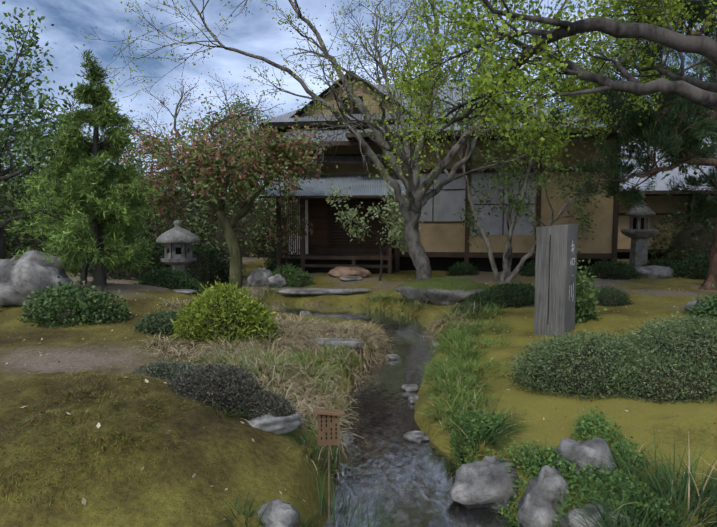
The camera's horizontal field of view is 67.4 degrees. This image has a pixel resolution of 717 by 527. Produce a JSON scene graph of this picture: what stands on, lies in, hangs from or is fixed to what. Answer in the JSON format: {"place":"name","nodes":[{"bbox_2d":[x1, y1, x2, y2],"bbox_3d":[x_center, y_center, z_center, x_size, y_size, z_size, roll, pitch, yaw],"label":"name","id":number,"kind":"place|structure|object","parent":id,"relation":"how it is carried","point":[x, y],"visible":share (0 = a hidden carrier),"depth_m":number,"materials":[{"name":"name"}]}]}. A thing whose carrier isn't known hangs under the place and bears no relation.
{"place":"outdoors","nodes":[
{"label":"outdoors","id":0,"kind":"place"},
{"bbox_2d":[0,255,716,526],"bbox_3d":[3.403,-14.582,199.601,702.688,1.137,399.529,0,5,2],"label":"ground","id":1,"kind":"structure","parent":0,"point":[168,497],"depth_m":3.73,"materials":[{"name":"green plant"}]},
{"bbox_2d":[0,113,31,228],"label":"tree","id":2,"kind":"object","parent":1,"relation":"on","point":[3,156],"visible":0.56,"depth_m":18.28,"materials":[{"name":"green plant"}]},
{"bbox_2d":[0,250,75,306],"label":"boulder","id":3,"kind":"object","parent":1,"relation":"on","point":[24,275],"visible":0.6,"depth_m":8.14,"materials":[{"name":"grey stone"}]},
{"bbox_2d":[18,276,132,327],"bbox_3d":[-4.044,0.555,7.571,1.668,0.766,0.999,0,5,2],"label":"shrub","id":4,"kind":"object","parent":1,"relation":"on","point":[59,308],"visible":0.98,"depth_m":7.43,"materials":[{"name":"green plant"}]},
{"bbox_2d":[0,1,154,258],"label":"tree","id":5,"kind":"object","parent":1,"relation":"on","point":[31,131],"visible":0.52,"depth_m":14.14,"materials":[{"name":"green plant"}]},
{"bbox_2d":[6,45,159,285],"bbox_3d":[-4.690,-1.552,9.117,2.434,4.120,2.861,0,5,2],"label":"conifer tree","id":6,"kind":"object","parent":1,"relation":"on","point":[88,188],"visible":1,"depth_m":8.96,"materials":[{"name":"green plant"}]},
{"bbox_2d":[9,112,189,206],"bbox_3d":[-11.251,-3.662,24.651,7.828,6.824,8.272,4,6,43],"label":"tree","id":7,"kind":"object","parent":1,"relation":"on","point":[129,155],"visible":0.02,"depth_m":23.82,"materials":[{"name":"green plant"}]},
{"bbox_2d":[0,370,217,508],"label":"moss tufts","id":8,"kind":"object","parent":1,"relation":"on","point":[21,422],"visible":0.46,"depth_m":3.18,"materials":[{"name":"green plant"}]},
{"bbox_2d":[0,154,287,258],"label":"hedge","id":9,"kind":"object","parent":1,"relation":"on","point":[255,242],"visible":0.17,"depth_m":20.78,"materials":[{"name":"green plant"}]},
{"bbox_2d":[131,308,185,334],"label":"shrub","id":10,"kind":"object","parent":1,"relation":"on","point":[156,323],"visible":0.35,"depth_m":6.92,"materials":[{"name":"green plant"}]},
{"bbox_2d":[124,357,201,381],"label":"shrub","id":11,"kind":"object","parent":1,"relation":"on","point":[164,370],"visible":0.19,"depth_m":4.74,"materials":[{"name":"green plant"}]},
{"bbox_2d":[134,266,208,295],"bbox_3d":[-3.680,0.372,10.461,1.442,0.672,1.036,0,5,2],"label":"shrub by lantern","id":12,"kind":"object","parent":1,"relation":"on","point":[169,278],"visible":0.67,"depth_m":10.31,"materials":[{"name":"green plant"}]},
{"bbox_2d":[156,220,199,273],"bbox_3d":[-4.099,-0.144,12.255,0.963,1.702,0.963,0,5,2],"label":"lantern","id":13,"kind":"object","parent":1,"relation":"on","point":[177,240],"visible":0.88,"depth_m":12.01,"materials":[{"name":"stone"}]},
{"bbox_2d":[173,289,196,293],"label":"flat stone","id":14,"kind":"object","parent":1,"relation":"on","point":[187,291],"visible":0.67,"depth_m":10.01,"materials":[{"name":"grey stone"}]},
{"bbox_2d":[74,232,314,287],"bbox_3d":[-4.333,-0.174,15.757,7.285,1.747,2.617,-2,5,-26],"label":"hedge shrub","id":15,"kind":"object","parent":1,"relation":"on","point":[206,266],"visible":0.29,"depth_m":15.04,"materials":[{"name":"green plant"}]},
{"bbox_2d":[119,69,285,194],"bbox_3d":[-8.165,-5.390,27.853,9.263,8.544,7.398,-2,5,-22],"label":"bare tree","id":16,"kind":"object","parent":1,"relation":"on","point":[189,99],"visible":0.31,"depth_m":26.24,"materials":[{"name":"brown plant"}]},
{"bbox_2d":[169,275,281,346],"bbox_3d":[-1.718,0.636,6.985,1.470,1.001,1.022,0,5,2],"label":"shrub","id":17,"kind":"object","parent":1,"relation":"on","point":[224,314],"visible":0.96,"depth_m":6.78,"materials":[{"name":"green plant"}]},
{"bbox_2d":[114,82,337,290],"bbox_3d":[-3.818,-1.941,13.795,5.491,5.697,5.011,-3,5,-31],"label":"broadleaf tree","id":18,"kind":"object","parent":1,"relation":"on","point":[214,165],"visible":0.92,"depth_m":13.24,"materials":[{"name":"green plant"}]},
{"bbox_2d":[162,359,302,420],"bbox_3d":[-0.949,0.944,3.984,1.099,0.478,0.654,0,5,2],"label":"shrub","id":19,"kind":"object","parent":1,"relation":"on","point":[228,386],"visible":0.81,"depth_m":3.85,"materials":[{"name":"grey plant"}]},
{"bbox_2d":[180,92,285,189],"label":"tree","id":20,"kind":"object","parent":1,"relation":"on","point":[246,108],"visible":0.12,"depth_m":28.95,"materials":[{"name":"green plant"}]},
{"bbox_2d":[247,267,271,286],"bbox_3d":[-2.544,0.421,13.959,0.754,0.644,0.639,0,5,2],"label":"basin rock","id":21,"kind":"object","parent":1,"relation":"on","point":[259,276],"visible":0.54,"depth_m":13.74,"materials":[{"name":"grey stone"}]},
{"bbox_2d":[248,414,301,434],"bbox_3d":[-0.630,1.136,3.780,0.511,0.151,0.188,-3,5,-30],"label":"flat rock","id":22,"kind":"object","parent":1,"relation":"on","point":[273,423],"visible":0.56,"depth_m":3.75,"materials":[{"name":"grey stone"}]},
{"bbox_2d":[265,273,286,287],"bbox_3d":[-2.022,0.458,13.355,0.526,0.407,0.474,-2,5,-24],"label":"basin rock","id":23,"kind":"object","parent":1,"relation":"on","point":[275,280],"visible":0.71,"depth_m":13.19,"materials":[{"name":"grey stone"}]},
{"bbox_2d":[185,334,375,462],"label":"bank grass","id":24,"kind":"structure","parent":1,"relation":"on","point":[248,359],"depth_m":5.57,"materials":[{"name":"beige plant"}]},
{"bbox_2d":[264,263,315,287],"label":"shrub","id":25,"kind":"object","parent":1,"relation":"on","point":[294,277],"depth_m":13.30,"materials":[{"name":"green plant"}]},
{"bbox_2d":[126,295,476,405],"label":"dry grass tufts","id":26,"kind":"structure","parent":1,"relation":"on","point":[175,351],"depth_m":6.25,"materials":[{"name":"plant"}]},
{"bbox_2d":[216,312,404,373],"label":"island grass","id":27,"kind":"structure","parent":1,"relation":"on","point":[294,334],"depth_m":7.29,"materials":[{"name":"beige plant"}]},
{"bbox_2d":[307,338,363,349],"bbox_3d":[-0.335,1.062,6.981,0.823,0.144,0.268,0,5,2],"label":"rock slab","id":28,"kind":"object","parent":27,"relation":"on","point":[349,341],"visible":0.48,"depth_m":6.89,"materials":[{"name":"grey stone"}]},
{"bbox_2d":[278,288,371,295],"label":"stone slab","id":29,"kind":"structure","parent":1,"relation":"on","point":[320,291],"depth_m":12.14,"materials":[{"name":"grey stone"}]},
{"bbox_2d":[313,405,343,526],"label":"garden sign","id":30,"kind":"object","parent":1,"relation":"on","point":[328,426],"visible":1,"depth_m":2.98,"materials":[{"name":"brown wood"}]},
{"bbox_2d":[251,284,431,319],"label":"pond edge grass","id":31,"kind":"structure","parent":1,"relation":"on","point":[415,303],"depth_m":11.52,"materials":[{"name":"green plant"}]},
{"bbox_2d":[327,266,370,277],"bbox_3d":[-0.246,0.294,14.284,1.179,0.398,0.731,0,5,2],"label":"rock step","id":32,"kind":"object","parent":1,"relation":"on","point":[339,272],"visible":0.75,"depth_m":14.03,"materials":[{"name":"brown stone"}]},
{"bbox_2d":[340,276,362,281],"bbox_3d":[-0.195,0.402,13.754,0.570,0.144,0.398,-1,5,-12],"label":"rock step","id":33,"kind":"object","parent":1,"relation":"on","point":[349,278],"visible":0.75,"depth_m":13.61,"materials":[{"name":"grey stone"}]},
{"bbox_2d":[75,0,634,280],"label":"maple tree","id":34,"kind":"object","parent":1,"relation":"on","point":[414,195],"visible":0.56,"depth_m":11.61,"materials":[{"name":"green plant"}]},
{"bbox_2d":[0,295,709,526],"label":"grass tufts","id":35,"kind":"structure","parent":1,"relation":"on","point":[675,510],"depth_m":3.44,"materials":[{"name":"green plant"}]},
{"bbox_2d":[258,498,299,526],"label":"rock","id":36,"kind":"object","parent":35,"relation":"on","point":[278,511],"visible":0.98,"depth_m":2.87,"materials":[{"name":"grey stone"}]},
{"bbox_2d":[0,276,716,526],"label":"fallen petals","id":37,"kind":"object","parent":1,"relation":"on","point":[98,425],"depth_m":4.85,"materials":[{"name":"plant"}]},
{"bbox_2d":[324,180,426,280],"bbox_3d":[0.575,-0.894,13.589,2.015,2.743,3.162,5,7,45],"label":"small tree","id":38,"kind":"object","parent":1,"relation":"on","point":[397,228],"visible":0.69,"depth_m":13.41,"materials":[{"name":"green plant"}]},
{"bbox_2d":[408,395,418,403],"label":"bank rock","id":39,"kind":"object","parent":1,"relation":"on","point":[413,399],"visible":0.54,"depth_m":5.54,"materials":[{"name":"grey stone"}]},
{"bbox_2d":[352,5,482,87],"bbox_3d":[2.020,-6.170,26.370,9.280,11.115,8.020,4,6,42],"label":"tree","id":40,"kind":"object","parent":1,"relation":"on","point":[375,72],"visible":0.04,"depth_m":24.65,"materials":[{"name":"green plant"}]},
{"bbox_2d":[253,70,622,274],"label":"tea house","id":41,"kind":"structure","parent":1,"relation":"on","point":[445,232],"depth_m":15.34,"materials":[{"name":"paint"}]},
{"bbox_2d":[248,284,634,316],"bbox_3d":[1.276,0.675,9.424,7.181,0.627,0.987,0,5,-4],"label":"small shrub","id":42,"kind":"object","parent":1,"relation":"on","point":[608,297],"visible":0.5,"depth_m":9.36,"materials":[{"name":"green plant"}]},
{"bbox_2d":[396,276,489,305],"bbox_3d":[1.871,0.616,11.137,2.202,0.679,1.114,0,5,2],"label":"mossy rock","id":43,"kind":"object","parent":1,"relation":"on","point":[445,290],"visible":0.58,"depth_m":10.75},
{"bbox_2d":[421,301,509,338],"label":"dry grass","id":44,"kind":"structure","parent":1,"relation":"on","point":[446,318],"depth_m":9.19,"materials":[{"name":"plant"}]},
{"bbox_2d":[413,317,532,447],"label":"bank grass","id":45,"kind":"structure","parent":1,"relation":"on","point":[457,339],"depth_m":5.87,"materials":[{"name":"green plant"}]},
{"bbox_2d":[447,456,519,510],"bbox_3d":[0.878,1.547,3.643,0.570,0.411,0.406,0,5,2],"label":"stream rock","id":46,"kind":"object","parent":1,"relation":"on","point":[486,481],"visible":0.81,"depth_m":3.52,"materials":[{"name":"grey stone"}]},
{"bbox_2d":[414,30,563,108],"bbox_3d":[5.657,-7.122,29.139,10.299,12.602,10.633,0,5,2],"label":"tree","id":47,"kind":"object","parent":1,"relation":"on","point":[464,62],"visible":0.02,"depth_m":28.86,"materials":[{"name":"green plant"}]},
{"bbox_2d":[461,281,534,308],"bbox_3d":[2.885,0.606,10.302,1.966,0.538,1.091,-1,5,-7],"label":"dark shrub","id":48,"kind":"object","parent":1,"relation":"on","point":[520,294],"visible":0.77,"depth_m":10.01,"materials":[{"name":"green plant"}]},
{"bbox_2d":[300,394,716,526],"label":"mondo grass","id":49,"kind":"structure","parent":1,"relation":"on","point":[701,494],"depth_m":3.19,"materials":[{"name":"green plant"}]},
{"bbox_2d":[409,0,636,281],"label":"tree","id":50,"kind":"object","parent":1,"relation":"on","point":[506,275],"visible":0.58,"depth_m":12.92,"materials":[{"name":"green plant"}]},
{"bbox_2d":[368,0,716,190],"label":"tree","id":51,"kind":"object","parent":1,"relation":"on","point":[491,93],"visible":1,"depth_m":7.49,"materials":[{"name":"green plant"}]},
{"bbox_2d":[446,257,640,279],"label":"shrubs","id":52,"kind":"object","parent":1,"relation":"on","point":[611,269],"visible":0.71,"depth_m":13.76,"materials":[{"name":"green plant"}]},
{"bbox_2d":[517,465,571,526],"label":"stream rock","id":53,"kind":"object","parent":1,"relation":"on","point":[538,504],"visible":0.92,"depth_m":3.17,"materials":[{"name":"grey stone"}]},
{"bbox_2d":[533,224,577,336],"bbox_3d":[2.744,0.260,7.485,0.432,1.630,0.426,4,6,39],"label":"marker post","id":54,"kind":"object","parent":1,"relation":"on","point":[555,269],"visible":0.98,"depth_m":7.32,"materials":[{"name":"grey wood"}]},
{"bbox_2d":[457,38,665,119],"bbox_3d":[9.672,-6.536,26.968,12.226,11.800,9.014,0,5,2],"label":"tree","id":55,"kind":"object","parent":1,"relation":"on","point":[615,74],"visible":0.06,"depth_m":26.58,"materials":[{"name":"green plant"}]},
{"bbox_2d":[446,405,679,526],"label":"bank weeds","id":56,"kind":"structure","parent":1,"relation":"on","point":[585,426],"depth_m":3.55,"materials":[{"name":"green plant"}]},
{"bbox_2d":[554,437,618,479],"bbox_3d":[1.519,1.371,3.615,0.432,0.434,0.364,-3,6,-35],"label":"stream rock","id":57,"kind":"object","parent":1,"relation":"on","point":[567,448],"visible":0.46,"depth_m":3.51,"materials":[{"name":"grey stone"}]},
{"bbox_2d":[575,259,607,323],"bbox_3d":[3.385,0.480,8.365,0.880,1.159,1.042,0,5,2],"label":"shrub","id":58,"kind":"object","parent":1,"relation":"on","point":[583,307],"visible":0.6,"depth_m":8.08,"materials":[{"name":"green plant"}]},
{"bbox_2d":[559,500,638,526],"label":"stream rock","id":59,"kind":"object","parent":1,"relation":"on","point":[565,523],"visible":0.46,"depth_m":3.00,"materials":[{"name":"grey stone"}]},
{"bbox_2d":[498,309,716,404],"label":"azalea shrub","id":60,"kind":"object","parent":1,"relation":"on","point":[670,366],"visible":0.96,"depth_m":4.94,"materials":[{"name":"green plant"}]},
{"bbox_2d":[499,0,716,289],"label":"pine tree","id":61,"kind":"object","parent":1,"relation":"on","point":[674,132],"visible":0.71,"depth_m":10.46,"materials":[{"name":"green plant"}]},
{"bbox_2d":[621,191,658,266],"bbox_3d":[7.883,-0.880,15.082,0.945,2.360,0.960,0,5,2],"label":"lantern","id":62,"kind":"object","parent":1,"relation":"on","point":[637,233],"visible":0.71,"depth_m":14.97,"materials":[{"name":"stone"}]},
{"bbox_2d":[565,104,716,262],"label":"hedge","id":63,"kind":"object","parent":1,"relation":"on","point":[689,239],"visible":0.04,"depth_m":18.27,"materials":[{"name":"green plant"}]},
{"bbox_2d":[581,43,716,221],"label":"tree","id":64,"kind":"object","parent":1,"relation":"on","point":[685,167],"visible":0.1,"depth_m":16.35,"materials":[{"name":"green plant"}]},
{"bbox_2d":[630,265,673,278],"bbox_3d":[7.611,0.254,13.960,1.160,0.422,0.952,0,5,2],"label":"rock","id":65,"kind":"object","parent":1,"relation":"on","point":[656,272],"visible":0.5,"depth_m":13.65,"materials":[{"name":"grey stone"}]},
{"bbox_2d":[617,137,716,259],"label":"building","id":66,"kind":"structure","parent":1,"relation":"on","point":[656,205],"depth_m":19.86,"materials":[{"name":"paint"}]},
{"bbox_2d":[630,22,715,167],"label":"tree","id":67,"kind":"object","parent":1,"relation":"on","point":[701,72],"depth_m":23.06,"materials":[{"name":"green plant"}]},
{"bbox_2d":[642,251,709,279],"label":"shrub","id":68,"kind":"object","parent":1,"relation":"on","point":[696,268],"visible":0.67,"depth_m":13.63,"materials":[{"name":"green plant"}]},
{"bbox_2d":[682,284,716,326],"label":"shrub","id":69,"kind":"object","parent":1,"relation":"on","point":[711,304],"visible":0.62,"depth_m":7.62,"materials":[{"name":"green plant"}]},
{"bbox_2d":[684,300,715,311],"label":"edge rock","id":70,"kind":"object","parent":1,"relation":"on","point":[688,308],"visible":0.15,"depth_m":8.33,"materials":[{"name":"grey stone"}]},
{"bbox_2d":[0,0,716,207],"label":"sky","id":71,"kind":"structure","parent":0,"point":[256,33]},
{"bbox_2d":[209,286,517,526],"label":"stream water","id":72,"kind":"structure","parent":0,"point":[385,413],"depth_m":4.36,"materials":[{"name":"grey liquid"}]},
{"bbox_2d":[301,311,311,315],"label":"pond rock","id":73,"kind":"object","parent":72,"relation":"in","point":[304,313],"visible":0.62,"depth_m":10.60,"materials":[{"name":"grey stone"}]},
{"bbox_2d":[340,433,353,443],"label":"bank rock","id":74,"kind":"object","parent":72,"relation":"on","point":[349,439],"visible":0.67,"depth_m":4.56,"materials":[{"name":"grey stone"}]},
{"bbox_2d":[384,354,399,359],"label":"bank rock","id":75,"kind":"object","parent":72,"relation":"in","point":[394,357],"visible":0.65,"depth_m":7.29,"materials":[{"name":"grey stone"}]},
{"bbox_2d":[402,384,417,391],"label":"bank rock","id":76,"kind":"object","parent":72,"relation":"on","point":[408,387],"visible":0.85,"depth_m":5.94,"materials":[{"name":"grey stone"}]},
{"bbox_2d":[403,431,428,441],"bbox_3d":[0.497,1.496,4.637,0.230,0.104,0.129,0,5,2],"label":"bank rock","id":77,"kind":"object","parent":72,"relation":"in","point":[416,436],"visible":0.83,"depth_m":4.60,"materials":[{"name":"grey stone"}]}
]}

